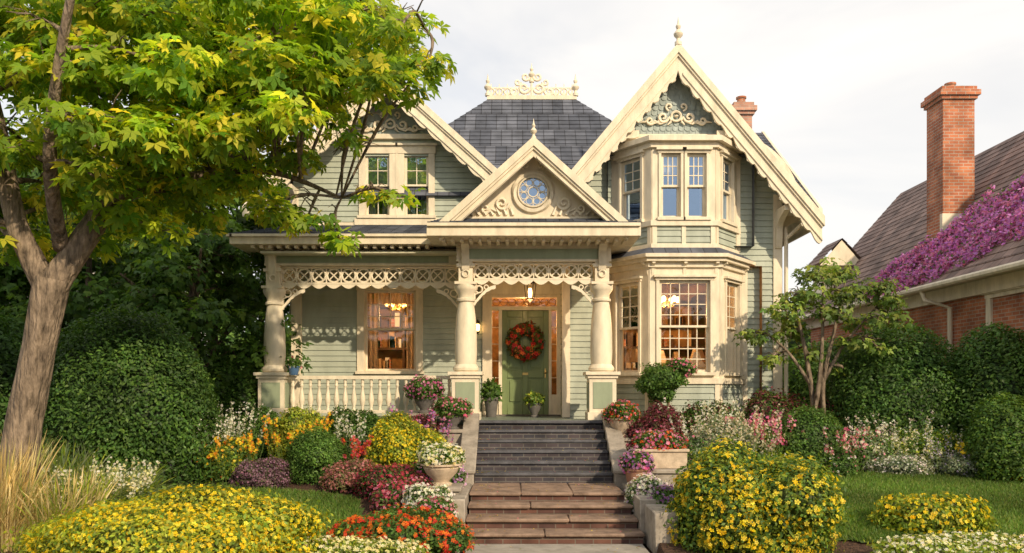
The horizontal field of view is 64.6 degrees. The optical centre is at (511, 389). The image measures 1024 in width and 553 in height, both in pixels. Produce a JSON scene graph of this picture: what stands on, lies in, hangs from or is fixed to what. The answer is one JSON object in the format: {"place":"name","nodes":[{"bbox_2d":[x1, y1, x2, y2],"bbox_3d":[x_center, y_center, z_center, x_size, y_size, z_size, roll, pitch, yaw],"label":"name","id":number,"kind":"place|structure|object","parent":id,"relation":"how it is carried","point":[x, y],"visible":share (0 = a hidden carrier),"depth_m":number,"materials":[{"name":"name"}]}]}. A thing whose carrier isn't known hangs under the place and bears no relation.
{"place":"outdoors","nodes":[
{"label":"outdoors","id":0,"kind":"place"},
{"bbox_2d":[0,482,364,546],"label":"lawn","id":1,"kind":"structure","parent":0,"point":[339,506],"depth_m":11.89,"materials":[{"name":"green plant"}]},
{"bbox_2d":[2,463,127,535],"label":"ornamental grass","id":2,"kind":"object","parent":1,"relation":"on","point":[55,509],"depth_m":10.22,"materials":[{"name":"beige plant"}]},
{"bbox_2d":[41,438,119,502],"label":"ornamental grass","id":3,"kind":"object","parent":1,"relation":"on","point":[63,453],"depth_m":11.76,"materials":[{"name":"green plant"}]},
{"bbox_2d":[42,454,159,515],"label":"white spire flowers","id":4,"kind":"object","parent":1,"relation":"on","point":[132,487],"visible":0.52,"depth_m":11.21,"materials":[{"name":"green plant"}]},
{"bbox_2d":[41,462,181,511],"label":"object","id":5,"kind":"object","parent":1,"relation":"on","point":[125,479],"depth_m":11.44,"materials":[{"name":"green plant"}]},
{"bbox_2d":[231,404,278,459],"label":"flowering plant","id":6,"kind":"object","parent":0,"point":[259,423],"visible":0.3,"depth_m":14.38,"materials":[{"name":"green plant"}]},
{"bbox_2d":[0,469,997,552],"bbox_3d":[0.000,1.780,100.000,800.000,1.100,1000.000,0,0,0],"label":"ground","id":7,"kind":"structure","parent":0,"point":[850,546],"depth_m":10.27,"materials":[{"name":"green plant"}]},
{"bbox_2d":[0,310,54,443],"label":"green hedge","id":8,"kind":"object","parent":7,"relation":"on","point":[10,348],"visible":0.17,"depth_m":13.21,"materials":[{"name":"green plant"}]},
{"bbox_2d":[0,434,61,552],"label":"ornamental grass","id":9,"kind":"object","parent":7,"relation":"on","point":[9,522],"depth_m":9.99,"materials":[{"name":"beige plant"}]},
{"bbox_2d":[0,119,118,334],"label":"shade tree","id":10,"kind":"object","parent":7,"relation":"on","point":[15,282],"visible":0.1,"depth_m":16.06,"materials":[{"name":"green plant"}]},
{"bbox_2d":[0,184,210,351],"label":"shade tree","id":11,"kind":"object","parent":7,"relation":"on","point":[88,285],"visible":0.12,"depth_m":15.43,"materials":[{"name":"green plant"}]},
{"bbox_2d":[42,301,224,486],"bbox_3d":[-6.258,0.054,13.097,3.207,2.990,2.411,0,0,0],"label":"rounded hedge","id":12,"kind":"object","parent":7,"relation":"on","point":[135,388],"visible":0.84,"depth_m":12.35,"materials":[{"name":"green plant"}]},
{"bbox_2d":[0,479,342,552],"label":"yellow flower bush","id":13,"kind":"object","parent":7,"relation":"on","point":[211,520],"visible":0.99,"depth_m":8.63,"materials":[{"name":"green plant"}]},
{"bbox_2d":[92,156,289,351],"bbox_3d":[-7.559,-2.440,20.267,6.183,7.589,5.432,0,0,0],"label":"shade tree","id":14,"kind":"object","parent":7,"relation":"on","point":[258,281],"visible":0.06,"depth_m":19.60,"materials":[{"name":"green plant"}]},
{"bbox_2d":[88,212,313,397],"bbox_3d":[-6.211,-1.078,15.824,4.582,4.963,3.685,0,0,0],"label":"shade tree","id":15,"kind":"object","parent":7,"relation":"on","point":[205,256],"visible":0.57,"depth_m":15.37,"materials":[{"name":"green plant"}]},
{"bbox_2d":[174,414,245,483],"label":"white spire flowers","id":16,"kind":"object","parent":7,"relation":"on","point":[230,421],"visible":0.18,"depth_m":13.10,"materials":[{"name":"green plant"}]},
{"bbox_2d":[197,433,258,482],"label":"orange flower bush","id":17,"kind":"object","parent":7,"relation":"on","point":[226,458],"visible":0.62,"depth_m":13.04,"materials":[{"name":"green plant"}]},
{"bbox_2d":[0,0,457,535],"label":"maple tree","id":18,"kind":"object","parent":7,"relation":"on","point":[207,71],"visible":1,"depth_m":10.17,"materials":[{"name":"green plant"}]},
{"bbox_2d":[192,429,268,484],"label":"orange flower stems","id":19,"kind":"object","parent":7,"relation":"on","point":[251,450],"visible":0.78,"depth_m":12.92,"materials":[{"name":"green plant"}]},
{"bbox_2d":[205,353,258,420],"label":"boxwood shrub","id":20,"kind":"object","parent":7,"relation":"on","point":[241,387],"visible":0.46,"depth_m":15.39,"materials":[{"name":"green plant"}]},
{"bbox_2d":[203,400,273,454],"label":"white spire flowers","id":21,"kind":"object","parent":7,"relation":"on","point":[249,425],"visible":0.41,"depth_m":14.08,"materials":[{"name":"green plant"}]},
{"bbox_2d":[228,456,293,488],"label":"heather shrub","id":22,"kind":"object","parent":7,"relation":"on","point":[270,471],"visible":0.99,"depth_m":12.57,"materials":[{"name":"purple plant"}]},
{"bbox_2d":[261,411,332,478],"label":"yellow flower stems","id":23,"kind":"object","parent":7,"relation":"on","point":[290,435],"visible":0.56,"depth_m":13.50,"materials":[{"name":"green plant"}]},
{"bbox_2d":[267,402,329,462],"bbox_3d":[-3.690,0.847,14.030,1.105,1.265,1.084,0,0,0],"label":"golden shrub","id":24,"kind":"object","parent":7,"relation":"on","point":[292,419],"visible":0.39,"depth_m":13.74,"materials":[{"name":"yellow plant"}]},
{"bbox_2d":[285,425,349,485],"bbox_3d":[-3.182,1.062,13.159,1.099,0.963,1.252,0,0,0],"label":"boxwood shrub","id":25,"kind":"object","parent":7,"relation":"on","point":[311,455],"visible":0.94,"depth_m":12.84,"materials":[{"name":"green plant"}]},
{"bbox_2d":[319,458,377,493],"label":"sedum plant","id":26,"kind":"object","parent":7,"relation":"on","point":[339,476],"visible":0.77,"depth_m":12.31,"materials":[{"name":"pink plant"}]},
{"bbox_2d":[323,405,379,460],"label":"bush","id":27,"kind":"object","parent":7,"relation":"on","point":[370,422],"visible":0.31,"depth_m":14.35,"materials":[{"name":"green plant"}]},
{"bbox_2d":[333,407,379,458],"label":"white spire flowers","id":28,"kind":"object","parent":7,"relation":"on","point":[350,430],"visible":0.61,"depth_m":13.98,"materials":[{"name":"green plant"}]},
{"bbox_2d":[340,435,373,460],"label":"red flower stems","id":29,"kind":"object","parent":7,"relation":"on","point":[359,451],"visible":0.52,"depth_m":13.08,"materials":[{"name":"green plant"}]},
{"bbox_2d":[293,534,431,552],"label":"pale yellow flower bush","id":30,"kind":"object","parent":7,"relation":"on","point":[360,545],"visible":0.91,"depth_m":8.88,"materials":[{"name":"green plant"}]},
{"bbox_2d":[352,463,425,498],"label":"crimson flower bush","id":31,"kind":"object","parent":7,"relation":"on","point":[368,480],"visible":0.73,"depth_m":11.94,"materials":[{"name":"red plant"}]},
{"bbox_2d":[368,475,435,512],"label":"crimson flower bush","id":32,"kind":"object","parent":7,"relation":"on","point":[391,492],"visible":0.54,"depth_m":11.25,"materials":[{"name":"pink plant"}]},
{"bbox_2d":[326,502,479,552],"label":"red flower bush","id":33,"kind":"object","parent":7,"relation":"on","point":[438,532],"visible":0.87,"depth_m":9.63,"materials":[{"name":"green plant"}]},
{"bbox_2d":[362,410,445,468],"bbox_3d":[-1.743,0.930,13.280,1.440,1.180,1.415,0,0,0],"label":"yellow flower bush","id":34,"kind":"object","parent":7,"relation":"on","point":[399,438],"visible":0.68,"depth_m":12.91,"materials":[{"name":"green plant"}]},
{"bbox_2d":[390,403,454,442],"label":"purple flower stems","id":35,"kind":"object","parent":7,"relation":"on","point":[448,425],"visible":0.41,"depth_m":13.84,"materials":[{"name":"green plant"}]},
{"bbox_2d":[403,374,445,418],"bbox_3d":[-1.622,0.682,14.940,0.802,1.937,0.800,0,0,0],"label":"flower planter","id":36,"kind":"object","parent":7,"relation":"on","point":[424,392],"visible":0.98,"depth_m":14.77,"materials":[{"name":"stone"}]},
{"bbox_2d":[410,413,445,440],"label":"burgundy shrub","id":37,"kind":"object","parent":7,"relation":"on","point":[423,418],"visible":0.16,"depth_m":14.20,"materials":[{"name":"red plant"}]},
{"bbox_2d":[401,482,458,521],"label":"white flower bush","id":38,"kind":"object","parent":7,"relation":"on","point":[411,496],"visible":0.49,"depth_m":10.84,"materials":[{"name":"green plant"}]},
{"bbox_2d":[415,494,457,516],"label":"bush","id":39,"kind":"object","parent":7,"relation":"on","point":[437,503],"visible":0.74,"depth_m":10.32,"materials":[{"name":"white plant"}]},
{"bbox_2d":[416,440,465,493],"bbox_3d":[-1.036,1.370,11.805,0.736,1.261,0.762,0,0,0],"label":"flower planter","id":40,"kind":"object","parent":7,"relation":"on","point":[441,463],"visible":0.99,"depth_m":11.60,"materials":[{"name":"beige stone"}]},
{"bbox_2d":[428,465,467,486],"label":"purple flower bush","id":41,"kind":"object","parent":7,"relation":"on","point":[459,476],"visible":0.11,"depth_m":12.23,"materials":[{"name":"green plant"}]},
{"bbox_2d":[432,395,473,447],"bbox_3d":[-1.035,0.865,14.229,0.738,1.569,0.711,0,0,-37],"label":"flower planter","id":42,"kind":"object","parent":7,"relation":"on","point":[454,411],"visible":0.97,"depth_m":14.06,"materials":[{"name":"stone"}]},
{"bbox_2d":[218,296,810,380],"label":"distant trees","id":43,"kind":"object","parent":7,"relation":"on","point":[792,344],"visible":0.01,"depth_m":41.87,"materials":[{"name":"green plant"}]},
{"bbox_2d":[483,414,560,415],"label":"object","id":44,"kind":"object","parent":7,"relation":"on","point":[525,415],"visible":0.04,"depth_m":16.90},
{"bbox_2d":[279,416,602,424],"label":"porch floor","id":45,"kind":"structure","parent":44,"relation":"on","point":[519,418],"depth_m":15.50,"materials":[{"name":"paint"}]},
{"bbox_2d":[480,375,503,416],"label":"potted plant","id":46,"kind":"object","parent":45,"relation":"on","point":[491,393],"visible":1,"depth_m":16.24,"materials":[{"name":"green plant"}]},
{"bbox_2d":[523,390,545,416],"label":"potted plant","id":47,"kind":"object","parent":45,"relation":"on","point":[533,401],"visible":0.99,"depth_m":16.09,"materials":[{"name":"green plant"}]},
{"bbox_2d":[226,44,824,428],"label":"painted trim","id":48,"kind":"structure","parent":44,"relation":"on","point":[650,274],"depth_m":15.43,"materials":[{"name":"beige paint"}]},
{"bbox_2d":[285,357,302,374],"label":"potted plant","id":49,"kind":"object","parent":48,"relation":"on","point":[292,364],"visible":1,"depth_m":15.32,"materials":[{"name":"green plant"}]},
{"bbox_2d":[261,249,612,408],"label":"green panels","id":50,"kind":"object","parent":48,"relation":"attached to","point":[602,395],"visible":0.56,"depth_m":14.83,"materials":[{"name":"paint"}]},
{"bbox_2d":[262,18,682,409],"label":"turned columns and finials","id":51,"kind":"structure","parent":48,"relation":"on","point":[466,343],"depth_m":15.31,"materials":[{"name":"beige paint"}]},
{"bbox_2d":[228,100,815,260],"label":"slate roof","id":52,"kind":"structure","parent":48,"relation":"on","point":[497,134],"depth_m":18.31,"materials":[{"name":"stone"}]},
{"bbox_2d":[260,251,561,267],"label":"porch ceiling","id":53,"kind":"structure","parent":52,"relation":"attached to","point":[368,253],"depth_m":15.14,"materials":[{"name":"paint"}]},
{"bbox_2d":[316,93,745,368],"bbox_3d":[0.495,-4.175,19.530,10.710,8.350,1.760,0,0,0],"label":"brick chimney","id":54,"kind":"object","parent":52,"relation":"on","point":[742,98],"visible":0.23,"depth_m":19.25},
{"bbox_2d":[732,102,756,128],"bbox_3d":[5.720,-6.275,20.200,0.620,1.650,0.620,0,0,0],"label":"chimney","id":55,"kind":"object","parent":52,"relation":"on","point":[746,111],"visible":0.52,"depth_m":19.94,"materials":[{"name":"brick"}]},
{"bbox_2d":[502,310,548,413],"bbox_3d":[0.280,-0.575,17.072,0.980,2.190,0.076,0,0,0],"label":"front door","id":56,"kind":"structure","parent":48,"relation":"attached to","point":[517,385],"depth_m":17.04,"materials":[{"name":"green paint"}]},
{"bbox_2d":[505,320,544,362],"bbox_3d":[0.280,-1.013,16.871,0.873,0.909,0.314,0,0,0],"label":"door wreath","id":57,"kind":"object","parent":56,"relation":"attached to","point":[524,353],"depth_m":16.82,"materials":[{"name":"red plant"}]},
{"bbox_2d":[348,72,723,133],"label":"fish scale shingles","id":58,"kind":"object","parent":48,"relation":"on","point":[677,94],"visible":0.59,"depth_m":15.81,"materials":[{"name":"paint"}]},
{"bbox_2d":[268,73,803,309],"bbox_3d":[0.402,-3.117,16.999,10.505,8.934,4.887,0,0,0],"label":"gingerbread fretwork","id":59,"kind":"object","parent":48,"relation":"attached to","point":[288,279],"visible":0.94,"depth_m":15.53,"materials":[{"name":"paint"}]},
{"bbox_2d":[376,155,753,246],"bbox_3d":[0.650,-4.050,16.608,8.300,2.400,3.984,0,0,0],"label":"window glass","id":60,"kind":"object","parent":48,"relation":"attached to","point":[669,205],"visible":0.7,"depth_m":16.34,"materials":[{"name":"glass"}]},
{"bbox_2d":[625,161,727,219],"bbox_3d":[0.458,-4.098,15.619,7.380,1.596,2.106,0,0,10],"label":"window glass","id":61,"kind":"object","parent":48,"relation":"attached to","point":[633,206],"visible":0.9,"depth_m":15.87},
{"bbox_2d":[621,285,731,369],"bbox_3d":[0.680,-0.968,16.561,7.455,2.136,1.141,0,0,16],"label":"window glass","id":62,"kind":"object","parent":48,"relation":"on","point":[625,303],"visible":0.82,"depth_m":15.84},
{"bbox_2d":[293,140,776,418],"bbox_3d":[0.375,-2.575,19.150,10.038,7.350,7.748,0,0,0],"label":"clapboard siding","id":63,"kind":"object","parent":44,"relation":"on","point":[329,323],"visible":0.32,"depth_m":16.98,"materials":[{"name":"green paint"}]},
{"bbox_2d":[378,266,761,394],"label":"rooms","id":64,"kind":"object","parent":44,"relation":"on","point":[395,356],"visible":0.05,"depth_m":19.00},
{"bbox_2d":[378,296,704,369],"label":"interior shelves","id":65,"kind":"object","parent":64,"relation":"on","point":[629,340],"visible":0.13,"depth_m":18.73,"materials":[{"name":"brown wood"}]},
{"bbox_2d":[368,157,704,369],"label":"curtains","id":66,"kind":"object","parent":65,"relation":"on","point":[411,175],"visible":0.25,"depth_m":17.15,"materials":[{"name":"fabric"}]},
{"bbox_2d":[368,284,705,369],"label":"warm curtains","id":67,"kind":"object","parent":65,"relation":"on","point":[631,356],"visible":0.4,"depth_m":17.29,"materials":[{"name":"fabric"}]},
{"bbox_2d":[451,413,677,552],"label":"stone stairs","id":68,"kind":"structure","parent":7,"relation":"on","point":[518,472],"depth_m":12.26,"materials":[{"name":"stone"}]},
{"bbox_2d":[617,448,656,485],"bbox_3d":[1.909,1.180,12.450,0.596,0.580,0.593,0,0,0],"label":"flower planter","id":69,"kind":"object","parent":68,"relation":"on","point":[632,464],"visible":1,"depth_m":12.30,"materials":[{"name":"ceramic"}]},
{"bbox_2d":[601,400,641,451],"bbox_3d":[1.914,0.906,14.181,0.722,1.488,0.732,0,0,0],"label":"flower planter","id":70,"kind":"object","parent":7,"relation":"on","point":[621,415],"visible":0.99,"depth_m":14.00,"materials":[{"name":"beige stone"}]},
{"bbox_2d":[624,472,670,511],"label":"white flower bush","id":71,"kind":"object","parent":7,"relation":"on","point":[644,484],"visible":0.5,"depth_m":11.59,"materials":[{"name":"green plant"}]},
{"bbox_2d":[624,400,685,450],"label":"burgundy shrub","id":72,"kind":"object","parent":7,"relation":"on","point":[655,418],"visible":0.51,"depth_m":13.99,"materials":[{"name":"red plant"}]},
{"bbox_2d":[630,428,689,486],"bbox_3d":[2.348,1.179,12.850,0.937,1.141,0.840,0,0,0],"label":"flower planter","id":73,"kind":"object","parent":7,"relation":"on","point":[668,450],"visible":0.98,"depth_m":12.65,"materials":[{"name":"beige stone"}]},
{"bbox_2d":[650,483,678,507],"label":"purple flower bush","id":74,"kind":"object","parent":7,"relation":"on","point":[661,494],"visible":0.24,"depth_m":11.02,"materials":[{"name":"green plant"}]},
{"bbox_2d":[633,357,697,408],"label":"standard shrub","id":75,"kind":"object","parent":7,"relation":"on","point":[659,382],"visible":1,"depth_m":14.67,"materials":[{"name":"green plant"}]},
{"bbox_2d":[684,433,708,467],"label":"mixed shrub","id":76,"kind":"object","parent":7,"relation":"on","point":[694,446],"visible":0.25,"depth_m":13.25,"materials":[{"name":"green plant"}]},
{"bbox_2d":[658,396,745,438],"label":"white spire flowers","id":77,"kind":"object","parent":7,"relation":"on","point":[685,433],"visible":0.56,"depth_m":13.82,"materials":[{"name":"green plant"}]},
{"bbox_2d":[679,396,743,436],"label":"hydrangea shrub","id":78,"kind":"object","parent":7,"relation":"on","point":[691,412],"visible":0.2,"depth_m":14.77,"materials":[{"name":"green plant"}]},
{"bbox_2d":[687,414,760,454],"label":"white flower bush","id":79,"kind":"object","parent":7,"relation":"on","point":[716,434],"visible":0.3,"depth_m":13.49,"materials":[{"name":"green plant"}]},
{"bbox_2d":[685,403,795,459],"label":"white spire flowers","id":80,"kind":"object","parent":7,"relation":"on","point":[757,432],"visible":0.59,"depth_m":13.37,"materials":[{"name":"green plant"}]},
{"bbox_2d":[662,433,853,552],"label":"yellow flower bush","id":81,"kind":"object","parent":7,"relation":"on","point":[730,498],"visible":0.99,"depth_m":9.69,"materials":[{"name":"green plant"}]},
{"bbox_2d":[724,410,796,455],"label":"pink flower stems","id":82,"kind":"object","parent":7,"relation":"on","point":[780,439],"visible":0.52,"depth_m":13.69,"materials":[{"name":"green plant"}]},
{"bbox_2d":[748,422,780,453],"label":"mixed shrub","id":83,"kind":"object","parent":7,"relation":"on","point":[767,431],"visible":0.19,"depth_m":13.86,"materials":[{"name":"green plant"}]},
{"bbox_2d":[740,383,808,426],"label":"burgundy shrub","id":84,"kind":"object","parent":7,"relation":"on","point":[768,402],"visible":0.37,"depth_m":14.95,"materials":[{"name":"red plant"}]},
{"bbox_2d":[769,403,850,472],"bbox_3d":[5.107,0.828,14.001,1.466,1.183,1.134,0,0,0],"label":"boxwood shrub","id":85,"kind":"object","parent":7,"relation":"on","point":[813,434],"visible":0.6,"depth_m":13.66,"materials":[{"name":"green plant"}]},
{"bbox_2d":[782,336,858,410],"bbox_3d":[7.296,0.040,18.588,2.792,2.562,2.808,0,0,0],"label":"green hedge","id":86,"kind":"object","parent":7,"relation":"on","point":[798,384],"visible":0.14,"depth_m":18.14,"materials":[{"name":"green plant"}]},
{"bbox_2d":[731,256,913,412],"bbox_3d":[5.613,-0.516,14.699,3.060,3.877,1.669,0,0,0],"label":"ornamental tree","id":87,"kind":"object","parent":7,"relation":"on","point":[829,312],"visible":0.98,"depth_m":14.56,"materials":[{"name":"green plant"}]},
{"bbox_2d":[819,446,859,476],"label":"bush","id":88,"kind":"object","parent":7,"relation":"on","point":[846,466],"visible":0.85,"depth_m":13.36,"materials":[{"name":"green plant"}]},
{"bbox_2d":[801,421,883,473],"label":"pink flower stems","id":89,"kind":"object","parent":7,"relation":"on","point":[843,438],"visible":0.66,"depth_m":13.42,"materials":[{"name":"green plant"}]},
{"bbox_2d":[841,424,895,472],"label":"mixed shrub","id":90,"kind":"object","parent":7,"relation":"on","point":[877,441],"visible":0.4,"depth_m":13.77,"materials":[{"name":"green plant"}]},
{"bbox_2d":[844,405,934,452],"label":"white spire flowers","id":91,"kind":"object","parent":7,"relation":"on","point":[883,430],"visible":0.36,"depth_m":14.02,"materials":[{"name":"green plant"}]},
{"bbox_2d":[825,321,968,439],"bbox_3d":[7.193,0.044,15.201,2.759,2.768,2.452,0,0,0],"label":"rounded hedge","id":92,"kind":"object","parent":7,"relation":"on","point":[912,378],"visible":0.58,"depth_m":14.47,"materials":[{"name":"green plant"}]},
{"bbox_2d":[862,452,934,476],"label":"alyssum plant","id":93,"kind":"object","parent":7,"relation":"on","point":[903,463],"visible":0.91,"depth_m":13.43,"materials":[{"name":"white plant"}]},
{"bbox_2d":[854,423,966,473],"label":"white spire flowers","id":94,"kind":"object","parent":7,"relation":"on","point":[909,442],"visible":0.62,"depth_m":13.66,"materials":[{"name":"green plant"}]},
{"bbox_2d":[811,292,1023,354],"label":"brick walls","id":95,"kind":"structure","parent":7,"relation":"on","point":[970,313],"depth_m":17.01,"materials":[{"name":"brick"}]},
{"bbox_2d":[788,193,1023,352],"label":"painted trim","id":96,"kind":"structure","parent":95,"relation":"attached to","point":[990,284],"depth_m":17.22,"materials":[{"name":"beige paint"}]},
{"bbox_2d":[797,131,1023,316],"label":"shingle roof","id":97,"kind":"structure","parent":96,"relation":"on","point":[897,228],"depth_m":21.16,"materials":[{"name":"tile"}]},
{"bbox_2d":[861,173,1023,301],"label":"bougainvillea vine","id":98,"kind":"object","parent":97,"relation":"on","point":[934,253],"visible":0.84,"depth_m":17.19,"materials":[{"name":"purple plant"}]},
{"bbox_2d":[921,82,980,239],"bbox_3d":[10.450,-5.375,19.300,0.940,3.850,0.940,0,0,0],"label":"chimney","id":99,"kind":"object","parent":97,"relation":"on","point":[949,107],"visible":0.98,"depth_m":18.93,"materials":[{"name":"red brick"}]},
{"bbox_2d":[882,423,965,463],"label":"bush","id":100,"kind":"object","parent":7,"relation":"on","point":[920,445],"visible":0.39,"depth_m":13.75,"materials":[{"name":"green plant"}]},
{"bbox_2d":[863,530,1023,552],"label":"cream flower bush","id":101,"kind":"object","parent":7,"relation":"on","point":[962,542],"visible":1,"depth_m":9.25,"materials":[{"name":"beige plant"}]},
{"bbox_2d":[924,434,973,476],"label":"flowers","id":102,"kind":"object","parent":7,"relation":"on","point":[938,451],"visible":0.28,"depth_m":13.50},
{"bbox_2d":[931,450,989,477],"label":"lavender plant","id":103,"kind":"object","parent":7,"relation":"on","point":[962,466],"visible":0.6,"depth_m":13.35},
{"bbox_2d":[944,321,1023,440],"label":"rounded hedge","id":104,"kind":"object","parent":7,"relation":"on","point":[992,361],"visible":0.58,"depth_m":14.11,"materials":[{"name":"green plant"}]},
{"bbox_2d":[961,391,1023,482],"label":"rounded hedge","id":105,"kind":"object","parent":7,"relation":"on","point":[995,436],"visible":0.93,"depth_m":13.02,"materials":[{"name":"green plant"}]},
{"bbox_2d":[0,0,1023,331],"label":"sky","id":106,"kind":"structure","parent":0,"point":[839,88],"materials":[{"name":"white"}]},
{"bbox_2d":[465,544,648,552],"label":"garden path","id":107,"kind":"structure","parent":0,"point":[557,548],"depth_m":10.35,"materials":[{"name":"stone"}]},
{"bbox_2d":[822,469,1023,542],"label":"lawn","id":108,"kind":"structure","parent":0,"point":[1005,498],"depth_m":12.03,"materials":[{"name":"green plant"}]},
{"bbox_2d":[866,491,1000,535],"bbox_3d":[5.546,1.635,10.697,1.760,0.612,0.806,0,0,0],"label":"yellow flower bush","id":109,"kind":"object","parent":108,"relation":"on","point":[913,513],"visible":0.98,"depth_m":10.50,"materials":[{"name":"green plant"}]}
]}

